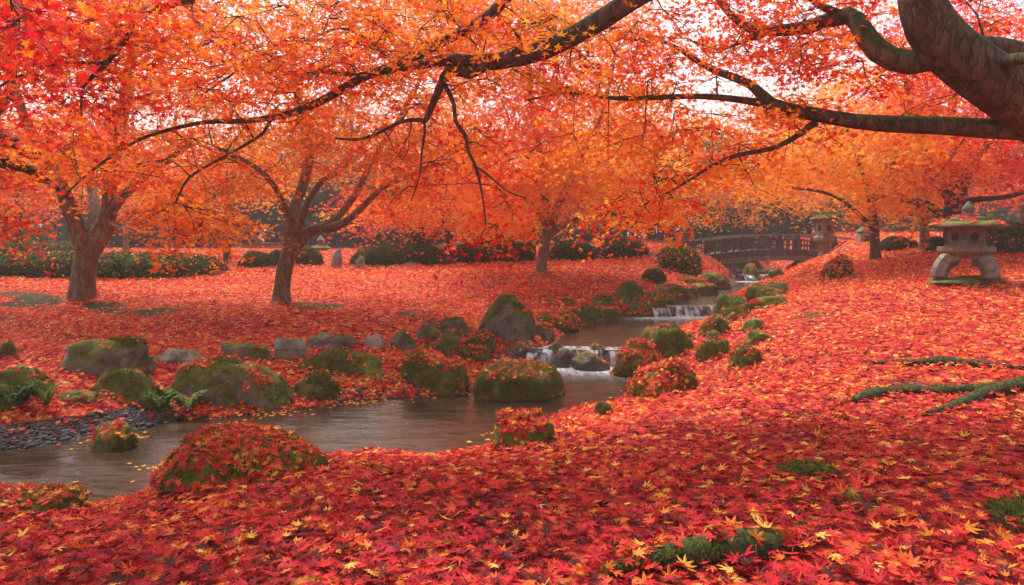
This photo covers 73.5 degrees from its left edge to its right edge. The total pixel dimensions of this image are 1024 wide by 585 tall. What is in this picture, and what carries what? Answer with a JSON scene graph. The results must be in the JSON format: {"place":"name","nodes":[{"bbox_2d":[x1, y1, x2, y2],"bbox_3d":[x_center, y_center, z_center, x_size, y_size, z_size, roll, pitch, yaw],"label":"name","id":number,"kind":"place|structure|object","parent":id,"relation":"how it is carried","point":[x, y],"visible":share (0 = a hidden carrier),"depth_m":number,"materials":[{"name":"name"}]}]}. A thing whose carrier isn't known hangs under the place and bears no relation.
{"place":"outdoors","nodes":[
{"label":"outdoors","id":0,"kind":"place"},
{"bbox_2d":[0,405,183,460],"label":"gravel","id":1,"kind":"structure","parent":0,"point":[169,425],"depth_m":5.68,"materials":[{"name":"gravel"}]},
{"bbox_2d":[140,385,178,409],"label":"fern","id":2,"kind":"object","parent":1,"relation":"on","point":[165,397],"visible":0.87,"depth_m":6.24,"materials":[{"name":"green plant"}]},
{"bbox_2d":[1,367,627,468],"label":"water","id":3,"kind":"structure","parent":0,"point":[450,400],"depth_m":6.84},
{"bbox_2d":[83,417,138,462],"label":"rock","id":4,"kind":"object","parent":3,"relation":"in","point":[110,441],"visible":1,"depth_m":5.34,"materials":[{"name":"green stone"}]},
{"bbox_2d":[56,348,621,482],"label":"floating leaves","id":5,"kind":"object","parent":3,"relation":"on","point":[282,414],"visible":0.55,"depth_m":6.36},
{"bbox_2d":[333,377,425,412],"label":"gravel","id":6,"kind":"structure","parent":0,"point":[350,406],"depth_m":6.99,"materials":[{"name":"gravel"}]},
{"bbox_2d":[0,233,1023,584],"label":"ground","id":7,"kind":"structure","parent":0,"point":[324,427],"depth_m":5.87,"materials":[{"name":"plant"}]},
{"bbox_2d":[0,336,20,358],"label":"rock","id":8,"kind":"object","parent":7,"relation":"on","point":[7,347],"visible":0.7,"depth_m":7.23,"materials":[{"name":"green stone"}]},
{"bbox_2d":[0,382,27,413],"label":"rock","id":9,"kind":"object","parent":7,"relation":"on","point":[10,389],"visible":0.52,"depth_m":5.85,"materials":[{"name":"green stone"}]},
{"bbox_2d":[0,379,44,408],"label":"fern","id":10,"kind":"object","parent":7,"relation":"on","point":[22,395],"visible":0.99,"depth_m":5.81,"materials":[{"name":"green plant"}]},
{"bbox_2d":[0,364,56,400],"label":"rock","id":11,"kind":"object","parent":7,"relation":"on","point":[19,374],"visible":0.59,"depth_m":6.07,"materials":[{"name":"green stone"}]},
{"bbox_2d":[0,240,73,252],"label":"shrub","id":12,"kind":"object","parent":7,"relation":"on","point":[61,246],"visible":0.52,"depth_m":21.42,"materials":[{"name":"green plant"}]},
{"bbox_2d":[0,481,93,520],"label":"rock","id":13,"kind":"object","parent":7,"relation":"on","point":[30,496],"visible":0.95,"depth_m":3.65,"materials":[{"name":"green stone"}]},
{"bbox_2d":[26,376,67,405],"bbox_3d":[-3.999,0.871,5.922,0.471,0.251,0.351,3,5,31],"label":"fern","id":14,"kind":"object","parent":7,"relation":"on","point":[46,396],"visible":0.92,"depth_m":5.89,"materials":[{"name":"green plant"}]},
{"bbox_2d":[0,116,95,242],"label":"maple tree","id":15,"kind":"object","parent":7,"relation":"on","point":[17,201],"visible":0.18,"depth_m":22.11,"materials":[{"name":"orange plant"}]},
{"bbox_2d":[56,390,106,404],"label":"rock","id":16,"kind":"object","parent":7,"relation":"on","point":[84,396],"visible":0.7,"depth_m":6.10,"materials":[{"name":"green stone"}]},
{"bbox_2d":[56,334,156,378],"bbox_3d":[-4.144,0.706,6.872,1.124,0.595,0.560,0,5,0],"label":"rock","id":17,"kind":"object","parent":7,"relation":"on","point":[97,358],"visible":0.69,"depth_m":6.70,"materials":[{"name":"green stone"}]},
{"bbox_2d":[16,104,206,252],"bbox_3d":[-11.960,-3.539,20.839,7.936,5.147,5.941,3,5,33],"label":"maple tree","id":18,"kind":"object","parent":7,"relation":"on","point":[125,242],"visible":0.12,"depth_m":20.68,"materials":[{"name":"orange plant"}]},
{"bbox_2d":[0,250,230,279],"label":"clipped hedge","id":19,"kind":"object","parent":7,"relation":"on","point":[120,265],"visible":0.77,"depth_m":13.62,"materials":[{"name":"green plant"}]},
{"bbox_2d":[0,0,243,275],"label":"overhanging maple","id":20,"kind":"object","parent":7,"relation":"on","point":[29,44],"visible":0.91,"depth_m":3.62,"materials":[{"name":"red plant"}]},
{"bbox_2d":[0,0,267,300],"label":"maple tree","id":21,"kind":"object","parent":7,"relation":"on","point":[90,245],"visible":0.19,"depth_m":10.56,"materials":[{"name":"orange plant"}]},
{"bbox_2d":[92,366,176,410],"bbox_3d":[-3.511,0.921,6.388,0.781,0.487,0.426,0,5,0],"label":"rock","id":22,"kind":"object","parent":7,"relation":"on","point":[131,384],"visible":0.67,"depth_m":6.31,"materials":[{"name":"green stone"}]},
{"bbox_2d":[153,349,205,364],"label":"rock","id":23,"kind":"object","parent":7,"relation":"on","point":[171,356],"visible":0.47,"depth_m":7.29,"materials":[{"name":"grey stone"}]},
{"bbox_2d":[164,388,206,411],"bbox_3d":[-3.004,1.000,6.321,0.387,0.216,0.258,-1,5,-18],"label":"fern","id":24,"kind":"object","parent":7,"relation":"on","point":[180,400],"visible":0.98,"depth_m":6.28,"materials":[{"name":"green plant"}]},
{"bbox_2d":[96,106,328,262],"bbox_3d":[-8.515,-3.131,19.379,5.686,4.860,8.205,-3,5,-32],"label":"maple tree","id":25,"kind":"object","parent":7,"relation":"on","point":[226,255],"visible":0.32,"depth_m":18.88,"materials":[{"name":"orange plant"}]},
{"bbox_2d":[170,353,299,415],"bbox_3d":[-2.665,0.930,6.715,1.299,0.661,0.669,0,5,0],"label":"rock","id":26,"kind":"object","parent":7,"relation":"on","point":[229,379],"visible":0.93,"depth_m":6.55,"materials":[{"name":"green stone"}]},
{"bbox_2d":[145,421,332,498],"bbox_3d":[-1.591,0.958,4.063,1.112,0.362,0.806,0,5,0],"label":"rock","id":27,"kind":"object","parent":7,"relation":"on","point":[216,455],"visible":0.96,"depth_m":3.86,"materials":[{"name":"red plant"}]},
{"bbox_2d":[219,342,273,361],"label":"rock","id":28,"kind":"object","parent":7,"relation":"on","point":[255,350],"visible":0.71,"depth_m":7.55,"materials":[{"name":"green stone"}]},
{"bbox_2d":[237,251,276,267],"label":"shrub","id":29,"kind":"object","parent":7,"relation":"on","point":[264,259],"visible":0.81,"depth_m":17.35,"materials":[{"name":"green plant"}]},
{"bbox_2d":[273,337,306,360],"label":"rock","id":30,"kind":"object","parent":7,"relation":"on","point":[285,348],"visible":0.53,"depth_m":7.68,"materials":[{"name":"stone"}]},
{"bbox_2d":[295,246,323,265],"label":"shrub","id":31,"kind":"object","parent":7,"relation":"on","point":[315,256],"visible":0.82,"depth_m":17.73,"materials":[{"name":"green plant"}]},
{"bbox_2d":[293,367,340,401],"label":"rock","id":32,"kind":"object","parent":7,"relation":"on","point":[320,385],"visible":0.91,"depth_m":6.89,"materials":[{"name":"green stone"}]},
{"bbox_2d":[232,100,417,245],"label":"maple tree","id":33,"kind":"object","parent":7,"relation":"on","point":[326,201],"visible":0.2,"depth_m":29.36,"materials":[{"name":"orange plant"}]},
{"bbox_2d":[305,328,358,349],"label":"rock","id":34,"kind":"object","parent":7,"relation":"on","point":[337,339],"visible":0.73,"depth_m":8.27,"materials":[{"name":"grey stone"}]},
{"bbox_2d":[123,0,557,302],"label":"maple tree","id":35,"kind":"object","parent":7,"relation":"on","point":[295,238],"visible":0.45,"depth_m":9.95,"materials":[{"name":"orange plant"}]},
{"bbox_2d":[296,348,392,380],"bbox_3d":[-1.816,0.818,7.516,1.150,0.419,0.422,0,5,0],"label":"rock","id":36,"kind":"object","parent":7,"relation":"on","point":[350,361],"visible":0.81,"depth_m":7.47,"materials":[{"name":"green stone"}]},
{"bbox_2d":[362,331,386,348],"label":"rock","id":37,"kind":"object","parent":7,"relation":"on","point":[372,341],"visible":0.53,"depth_m":8.35,"materials":[{"name":"grey stone"}]},
{"bbox_2d":[348,243,412,266],"bbox_3d":[-3.378,-0.787,18.160,1.886,1.043,1.704,0,5,0],"label":"shrub","id":38,"kind":"object","parent":7,"relation":"on","point":[381,255],"visible":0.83,"depth_m":17.66,"materials":[{"name":"green plant"}]},
{"bbox_2d":[390,328,416,351],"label":"rock","id":39,"kind":"object","parent":7,"relation":"on","point":[402,339],"visible":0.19,"depth_m":8.34,"materials":[{"name":"grey stone"}]},
{"bbox_2d":[309,93,506,263],"bbox_3d":[-2.858,-3.407,19.812,5.906,5.485,6.684,0,5,0],"label":"maple tree","id":40,"kind":"object","parent":7,"relation":"on","point":[396,218],"visible":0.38,"depth_m":18.87,"materials":[{"name":"orange plant"}]},
{"bbox_2d":[415,322,439,341],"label":"rock","id":41,"kind":"object","parent":7,"relation":"on","point":[428,331],"visible":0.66,"depth_m":8.87,"materials":[{"name":"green stone"}]},
{"bbox_2d":[401,243,457,265],"bbox_3d":[-2.378,-0.795,18.301,1.883,1.084,1.137,0,5,0],"label":"shrub","id":42,"kind":"object","parent":7,"relation":"on","point":[426,257],"visible":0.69,"depth_m":17.95,"materials":[{"name":"green plant"}]},
{"bbox_2d":[398,345,469,400],"bbox_3d":[-0.904,0.963,7.523,0.898,0.732,0.801,0,5,0],"label":"rock","id":43,"kind":"object","parent":7,"relation":"on","point":[440,375],"visible":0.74,"depth_m":7.28,"materials":[{"name":"green stone"}]},
{"bbox_2d":[439,327,459,352],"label":"rock","id":44,"kind":"object","parent":7,"relation":"on","point":[449,338],"visible":0.51,"depth_m":8.69,"materials":[{"name":"green stone"}]},
{"bbox_2d":[365,76,539,257],"bbox_3d":[-1.500,-3.514,19.892,5.452,5.483,7.344,0,5,0],"label":"maple tree","id":45,"kind":"object","parent":7,"relation":"on","point":[449,237],"visible":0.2,"depth_m":18.95,"materials":[{"name":"orange plant"}]},
{"bbox_2d":[440,316,471,332],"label":"rock","id":46,"kind":"object","parent":7,"relation":"on","point":[457,322],"visible":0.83,"depth_m":9.21,"materials":[{"name":"grey stone"}]},
{"bbox_2d":[450,242,494,263],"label":"shrub","id":47,"kind":"object","parent":7,"relation":"on","point":[471,253],"visible":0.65,"depth_m":19.29,"materials":[{"name":"green plant"}]},
{"bbox_2d":[456,343,494,364],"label":"rock","id":48,"kind":"object","parent":7,"relation":"on","point":[479,353],"visible":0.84,"depth_m":8.56,"materials":[{"name":"green stone"}]},
{"bbox_2d":[465,329,497,352],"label":"rock","id":49,"kind":"object","parent":7,"relation":"on","point":[486,337],"visible":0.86,"depth_m":8.96,"materials":[{"name":"green stone"}]},
{"bbox_2d":[478,294,534,343],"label":"rock","id":50,"kind":"object","parent":7,"relation":"on","point":[502,319],"visible":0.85,"depth_m":9.27,"materials":[{"name":"grey stone"}]},
{"bbox_2d":[433,122,587,262],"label":"maple tree","id":51,"kind":"object","parent":7,"relation":"on","point":[510,230],"visible":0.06,"depth_m":19.93,"materials":[{"name":"orange plant"}]},
{"bbox_2d":[0,253,1020,437],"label":"moss","id":52,"kind":"object","parent":7,"relation":"on","point":[417,319],"visible":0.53,"depth_m":9.93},
{"bbox_2d":[0,230,1023,584],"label":"fallen leaves","id":53,"kind":"object","parent":7,"relation":"on","point":[448,538],"visible":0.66,"depth_m":3.76,"materials":[{"name":"plant"}]},
{"bbox_2d":[0,0,1023,416],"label":"overhanging maple","id":54,"kind":"object","parent":7,"relation":"on","point":[956,52],"visible":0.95,"depth_m":4.62,"materials":[{"name":"orange plant"}]},
{"bbox_2d":[0,74,1023,250],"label":"woodland","id":55,"kind":"object","parent":7,"relation":"on","point":[1002,213],"visible":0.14,"depth_m":31.03,"materials":[{"name":"plant"}]},
{"bbox_2d":[488,239,536,262],"bbox_3d":[-0.033,-0.985,19.963,1.558,1.168,1.307,0,5,0],"label":"shrub","id":56,"kind":"object","parent":7,"relation":"on","point":[527,255],"visible":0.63,"depth_m":19.55,"materials":[{"name":"green plant"}]},
{"bbox_2d":[471,354,564,422],"bbox_3d":[0.076,1.013,7.205,1.015,0.698,0.631,0,5,0],"label":"rock","id":57,"kind":"object","parent":7,"relation":"on","point":[510,382],"visible":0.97,"depth_m":7.03,"materials":[{"name":"green stone"}]},
{"bbox_2d":[503,339,538,360],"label":"rock","id":58,"kind":"object","parent":7,"relation":"on","point":[520,349],"visible":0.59,"depth_m":8.93,"materials":[{"name":"grey stone"}]},
{"bbox_2d":[349,0,695,274],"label":"maple tree","id":59,"kind":"object","parent":7,"relation":"on","point":[547,216],"visible":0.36,"depth_m":14.38,"materials":[{"name":"orange plant"}]},
{"bbox_2d":[490,406,558,450],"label":"rock","id":60,"kind":"object","parent":7,"relation":"on","point":[521,426],"visible":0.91,"depth_m":4.64,"materials":[{"name":"green stone"}]},
{"bbox_2d":[535,321,555,341],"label":"rock","id":61,"kind":"object","parent":7,"relation":"on","point":[546,330],"visible":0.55,"depth_m":9.57,"materials":[{"name":"green stone"}]},
{"bbox_2d":[467,130,643,252],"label":"maple tree","id":62,"kind":"object","parent":7,"relation":"on","point":[533,230],"visible":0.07,"depth_m":20.23,"materials":[{"name":"orange plant"}]},
{"bbox_2d":[535,309,581,333],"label":"rock","id":63,"kind":"object","parent":7,"relation":"on","point":[563,320],"visible":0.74,"depth_m":10.66,"materials":[{"name":"green stone"}]},
{"bbox_2d":[550,346,574,372],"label":"rock","id":64,"kind":"object","parent":7,"relation":"on","point":[562,358],"visible":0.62,"depth_m":8.74,"materials":[{"name":"grey stone"}]},
{"bbox_2d":[548,240,600,260],"bbox_3d":[1.842,-1.023,20.213,1.610,1.073,1.282,0,5,0],"label":"shrub","id":65,"kind":"object","parent":7,"relation":"on","point":[565,250],"visible":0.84,"depth_m":19.83,"materials":[{"name":"green plant"}]},
{"bbox_2d":[570,305,600,322],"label":"rock","id":66,"kind":"object","parent":7,"relation":"on","point":[588,313],"visible":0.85,"depth_m":11.64,"materials":[{"name":"green stone"}]},
{"bbox_2d":[571,351,610,376],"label":"rock","id":67,"kind":"object","parent":7,"relation":"on","point":[585,362],"visible":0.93,"depth_m":8.54,"materials":[{"name":"grey stone"}]},
{"bbox_2d":[598,305,620,327],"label":"rock","id":68,"kind":"object","parent":7,"relation":"on","point":[610,314],"visible":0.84,"depth_m":12.04,"materials":[{"name":"green stone"}]},
{"bbox_2d":[521,49,702,244],"bbox_3d":[2.637,-4.309,20.490,5.684,6.567,7.486,3,5,32],"label":"maple tree","id":69,"kind":"object","parent":7,"relation":"on","point":[625,162],"visible":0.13,"depth_m":20.14,"materials":[{"name":"orange plant"}]},
{"bbox_2d":[593,238,650,259],"bbox_3d":[3.183,-1.073,20.090,1.808,1.085,1.397,0,5,0],"label":"shrub","id":70,"kind":"object","parent":7,"relation":"on","point":[619,248],"visible":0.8,"depth_m":19.64,"materials":[{"name":"green plant"}]},
{"bbox_2d":[614,280,643,300],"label":"rock","id":71,"kind":"object","parent":7,"relation":"on","point":[629,290],"visible":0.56,"depth_m":12.95,"materials":[{"name":"green stone"}]},
{"bbox_2d":[609,336,665,382],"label":"rock","id":72,"kind":"object","parent":7,"relation":"on","point":[633,355],"visible":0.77,"depth_m":8.14,"materials":[{"name":"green plant"}]},
{"bbox_2d":[630,291,667,318],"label":"rock","id":73,"kind":"object","parent":7,"relation":"on","point":[648,301],"visible":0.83,"depth_m":12.73,"materials":[{"name":"green stone"}]},
{"bbox_2d":[641,267,666,283],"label":"clipped shrub","id":74,"kind":"object","parent":7,"relation":"on","point":[657,275],"visible":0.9,"depth_m":14.77,"materials":[{"name":"green plant"}]},
{"bbox_2d":[624,356,699,401],"bbox_3d":[1.433,0.823,6.460,0.741,0.490,0.608,0,5,0],"label":"rock","id":75,"kind":"object","parent":7,"relation":"on","point":[661,376],"visible":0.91,"depth_m":6.29,"materials":[{"name":"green plant"}]},
{"bbox_2d":[641,322,693,358],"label":"rock","id":76,"kind":"object","parent":7,"relation":"on","point":[670,339],"visible":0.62,"depth_m":8.37,"materials":[{"name":"green stone"}]},
{"bbox_2d":[578,78,763,246],"bbox_3d":[6.967,-5.202,27.114,8.037,7.434,7.571,-2,5,-25],"label":"maple tree","id":77,"kind":"object","parent":7,"relation":"on","point":[690,223],"visible":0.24,"depth_m":26.79,"materials":[{"name":"orange plant"}]},
{"bbox_2d":[654,283,690,295],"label":"rock","id":78,"kind":"object","parent":7,"relation":"on","point":[674,289],"visible":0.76,"depth_m":13.94,"materials":[{"name":"green stone"}]},
{"bbox_2d":[654,241,702,275],"bbox_3d":[4.202,-0.577,17.203,1.163,1.512,1.006,0,5,0],"label":"shrub","id":79,"kind":"object","parent":7,"relation":"on","point":[685,259],"visible":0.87,"depth_m":16.92,"materials":[{"name":"green plant"}]},
{"bbox_2d":[689,281,718,302],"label":"rock","id":80,"kind":"object","parent":7,"relation":"on","point":[705,288],"visible":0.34,"depth_m":15.29,"materials":[{"name":"green stone"}]},
{"bbox_2d":[599,514,817,575],"bbox_3d":[0.746,0.941,2.594,0.909,0.220,0.195,-1,5,-8],"label":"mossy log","id":81,"kind":"object","parent":7,"relation":"on","point":[711,547],"visible":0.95,"depth_m":2.55,"materials":[{"name":"green plant"}]},
{"bbox_2d":[692,338,731,361],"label":"rock","id":82,"kind":"object","parent":7,"relation":"on","point":[706,349],"visible":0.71,"depth_m":7.68,"materials":[{"name":"green stone"}]},
{"bbox_2d":[697,313,731,336],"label":"rock","id":83,"kind":"object","parent":7,"relation":"on","point":[718,322],"visible":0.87,"depth_m":8.64,"materials":[{"name":"green stone"}]},
{"bbox_2d":[703,271,732,293],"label":"rock","id":84,"kind":"object","parent":7,"relation":"on","point":[720,280],"visible":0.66,"depth_m":17.10,"materials":[{"name":"green stone"}]},
{"bbox_2d":[711,293,750,316],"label":"rock","id":85,"kind":"object","parent":7,"relation":"on","point":[725,300],"visible":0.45,"depth_m":9.54,"materials":[{"name":"green stone"}]},
{"bbox_2d":[718,303,751,319],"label":"rock","id":86,"kind":"object","parent":7,"relation":"on","point":[738,309],"visible":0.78,"depth_m":9.22,"materials":[{"name":"green stone"}]},
{"bbox_2d":[727,343,763,370],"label":"rock","id":87,"kind":"object","parent":7,"relation":"on","point":[742,355],"visible":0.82,"depth_m":6.92,"materials":[{"name":"green stone"}]},
{"bbox_2d":[742,263,761,280],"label":"rock","id":88,"kind":"object","parent":7,"relation":"on","point":[751,269],"visible":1,"depth_m":20.37,"materials":[{"name":"green stone"}]},
{"bbox_2d":[744,328,771,344],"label":"rock","id":89,"kind":"object","parent":7,"relation":"on","point":[753,336],"visible":0.73,"depth_m":7.85,"materials":[{"name":"green stone"}]},
{"bbox_2d":[686,63,831,247],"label":"maple tree","id":90,"kind":"object","parent":7,"relation":"on","point":[764,223],"visible":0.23,"depth_m":29.51,"materials":[{"name":"orange plant"}]},
{"bbox_2d":[744,281,787,300],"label":"rock","id":91,"kind":"object","parent":7,"relation":"on","point":[753,291],"visible":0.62,"depth_m":11.67,"materials":[{"name":"green stone"}]},
{"bbox_2d":[748,296,789,310],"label":"rock","id":92,"kind":"object","parent":7,"relation":"on","point":[766,302],"visible":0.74,"depth_m":9.51,"materials":[{"name":"green stone"}]},
{"bbox_2d":[690,234,854,275],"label":"arched bridge","id":93,"kind":"structure","parent":7,"relation":"on","point":[727,256],"depth_m":21.18,"materials":[{"name":"brown stone"}]},
{"bbox_2d":[765,458,842,481],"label":"rock","id":94,"kind":"object","parent":7,"relation":"on","point":[800,466],"visible":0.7,"depth_m":3.47,"materials":[{"name":"green stone"}]},
{"bbox_2d":[806,212,845,257],"bbox_3d":[8.406,-1.501,18.585,1.076,1.406,1.076,0,5,0],"label":"stone lantern","id":95,"kind":"object","parent":7,"relation":"on","point":[824,237],"visible":0.94,"depth_m":18.39,"materials":[{"name":"grey"}]},
{"bbox_2d":[757,84,900,233],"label":"maple tree","id":96,"kind":"object","parent":7,"relation":"on","point":[811,206],"visible":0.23,"depth_m":27.73,"materials":[{"name":"orange plant"}]},
{"bbox_2d":[692,40,976,260],"bbox_3d":[6.578,-2.897,13.646,4.610,4.764,6.074,3,5,31],"label":"maple tree","id":97,"kind":"object","parent":7,"relation":"on","point":[872,210],"visible":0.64,"depth_m":12.89,"materials":[{"name":"orange plant"}]},
{"bbox_2d":[821,253,853,278],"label":"shrub","id":98,"kind":"object","parent":7,"relation":"on","point":[841,265],"visible":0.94,"depth_m":12.14,"materials":[{"name":"green plant"}]},
{"bbox_2d":[831,479,878,508],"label":"rock","id":99,"kind":"object","parent":7,"relation":"on","point":[856,492],"visible":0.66,"depth_m":3.06,"materials":[{"name":"green stone"}]},
{"bbox_2d":[880,235,917,252],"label":"clipped hedge","id":100,"kind":"object","parent":7,"relation":"on","point":[890,243],"visible":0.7,"depth_m":16.39,"materials":[{"name":"green plant"}]},
{"bbox_2d":[806,40,1005,262],"bbox_3d":[9.092,-3.532,15.743,7.311,5.648,4.260,-5,6,-45],"label":"maple tree","id":101,"kind":"object","parent":7,"relation":"on","point":[924,236],"visible":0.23,"depth_m":14.45,"materials":[{"name":"orange plant"}]},
{"bbox_2d":[825,0,1023,245],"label":"maple tree","id":102,"kind":"object","parent":7,"relation":"on","point":[980,158],"visible":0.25,"depth_m":13.46,"materials":[{"name":"orange plant"}]},
{"bbox_2d":[926,201,1008,287],"bbox_3d":[6.281,-0.643,9.436,1.042,1.217,0.962,0,5,0],"label":"stone lantern","id":103,"kind":"object","parent":7,"relation":"on","point":[967,228],"visible":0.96,"depth_m":9.25,"materials":[{"name":"grey"}]},
{"bbox_2d":[933,102,1023,221],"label":"maple tree","id":104,"kind":"object","parent":7,"relation":"on","point":[1021,212],"visible":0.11,"depth_m":25.72,"materials":[{"name":"orange plant"}]},
{"bbox_2d":[944,220,1023,254],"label":"clipped hedge","id":105,"kind":"object","parent":7,"relation":"on","point":[1009,238],"visible":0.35,"depth_m":13.22,"materials":[{"name":"green plant"}]},
{"bbox_2d":[974,492,1023,533],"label":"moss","id":106,"kind":"object","parent":7,"relation":"on","point":[1015,505],"visible":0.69,"depth_m":2.86,"materials":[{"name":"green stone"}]},
{"bbox_2d":[0,0,1023,237],"label":"sky","id":107,"kind":"structure","parent":0,"point":[701,88],"materials":[{"name":"white"}]},
{"bbox_2d":[497,315,706,349],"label":"water","id":108,"kind":"structure","parent":0,"point":[676,322],"depth_m":11.11,"materials":[{"name":"liquid"}]},
{"bbox_2d":[667,281,756,306],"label":"water","id":109,"kind":"structure","parent":0,"point":[703,297],"depth_m":14.70,"materials":[{"name":"liquid"}]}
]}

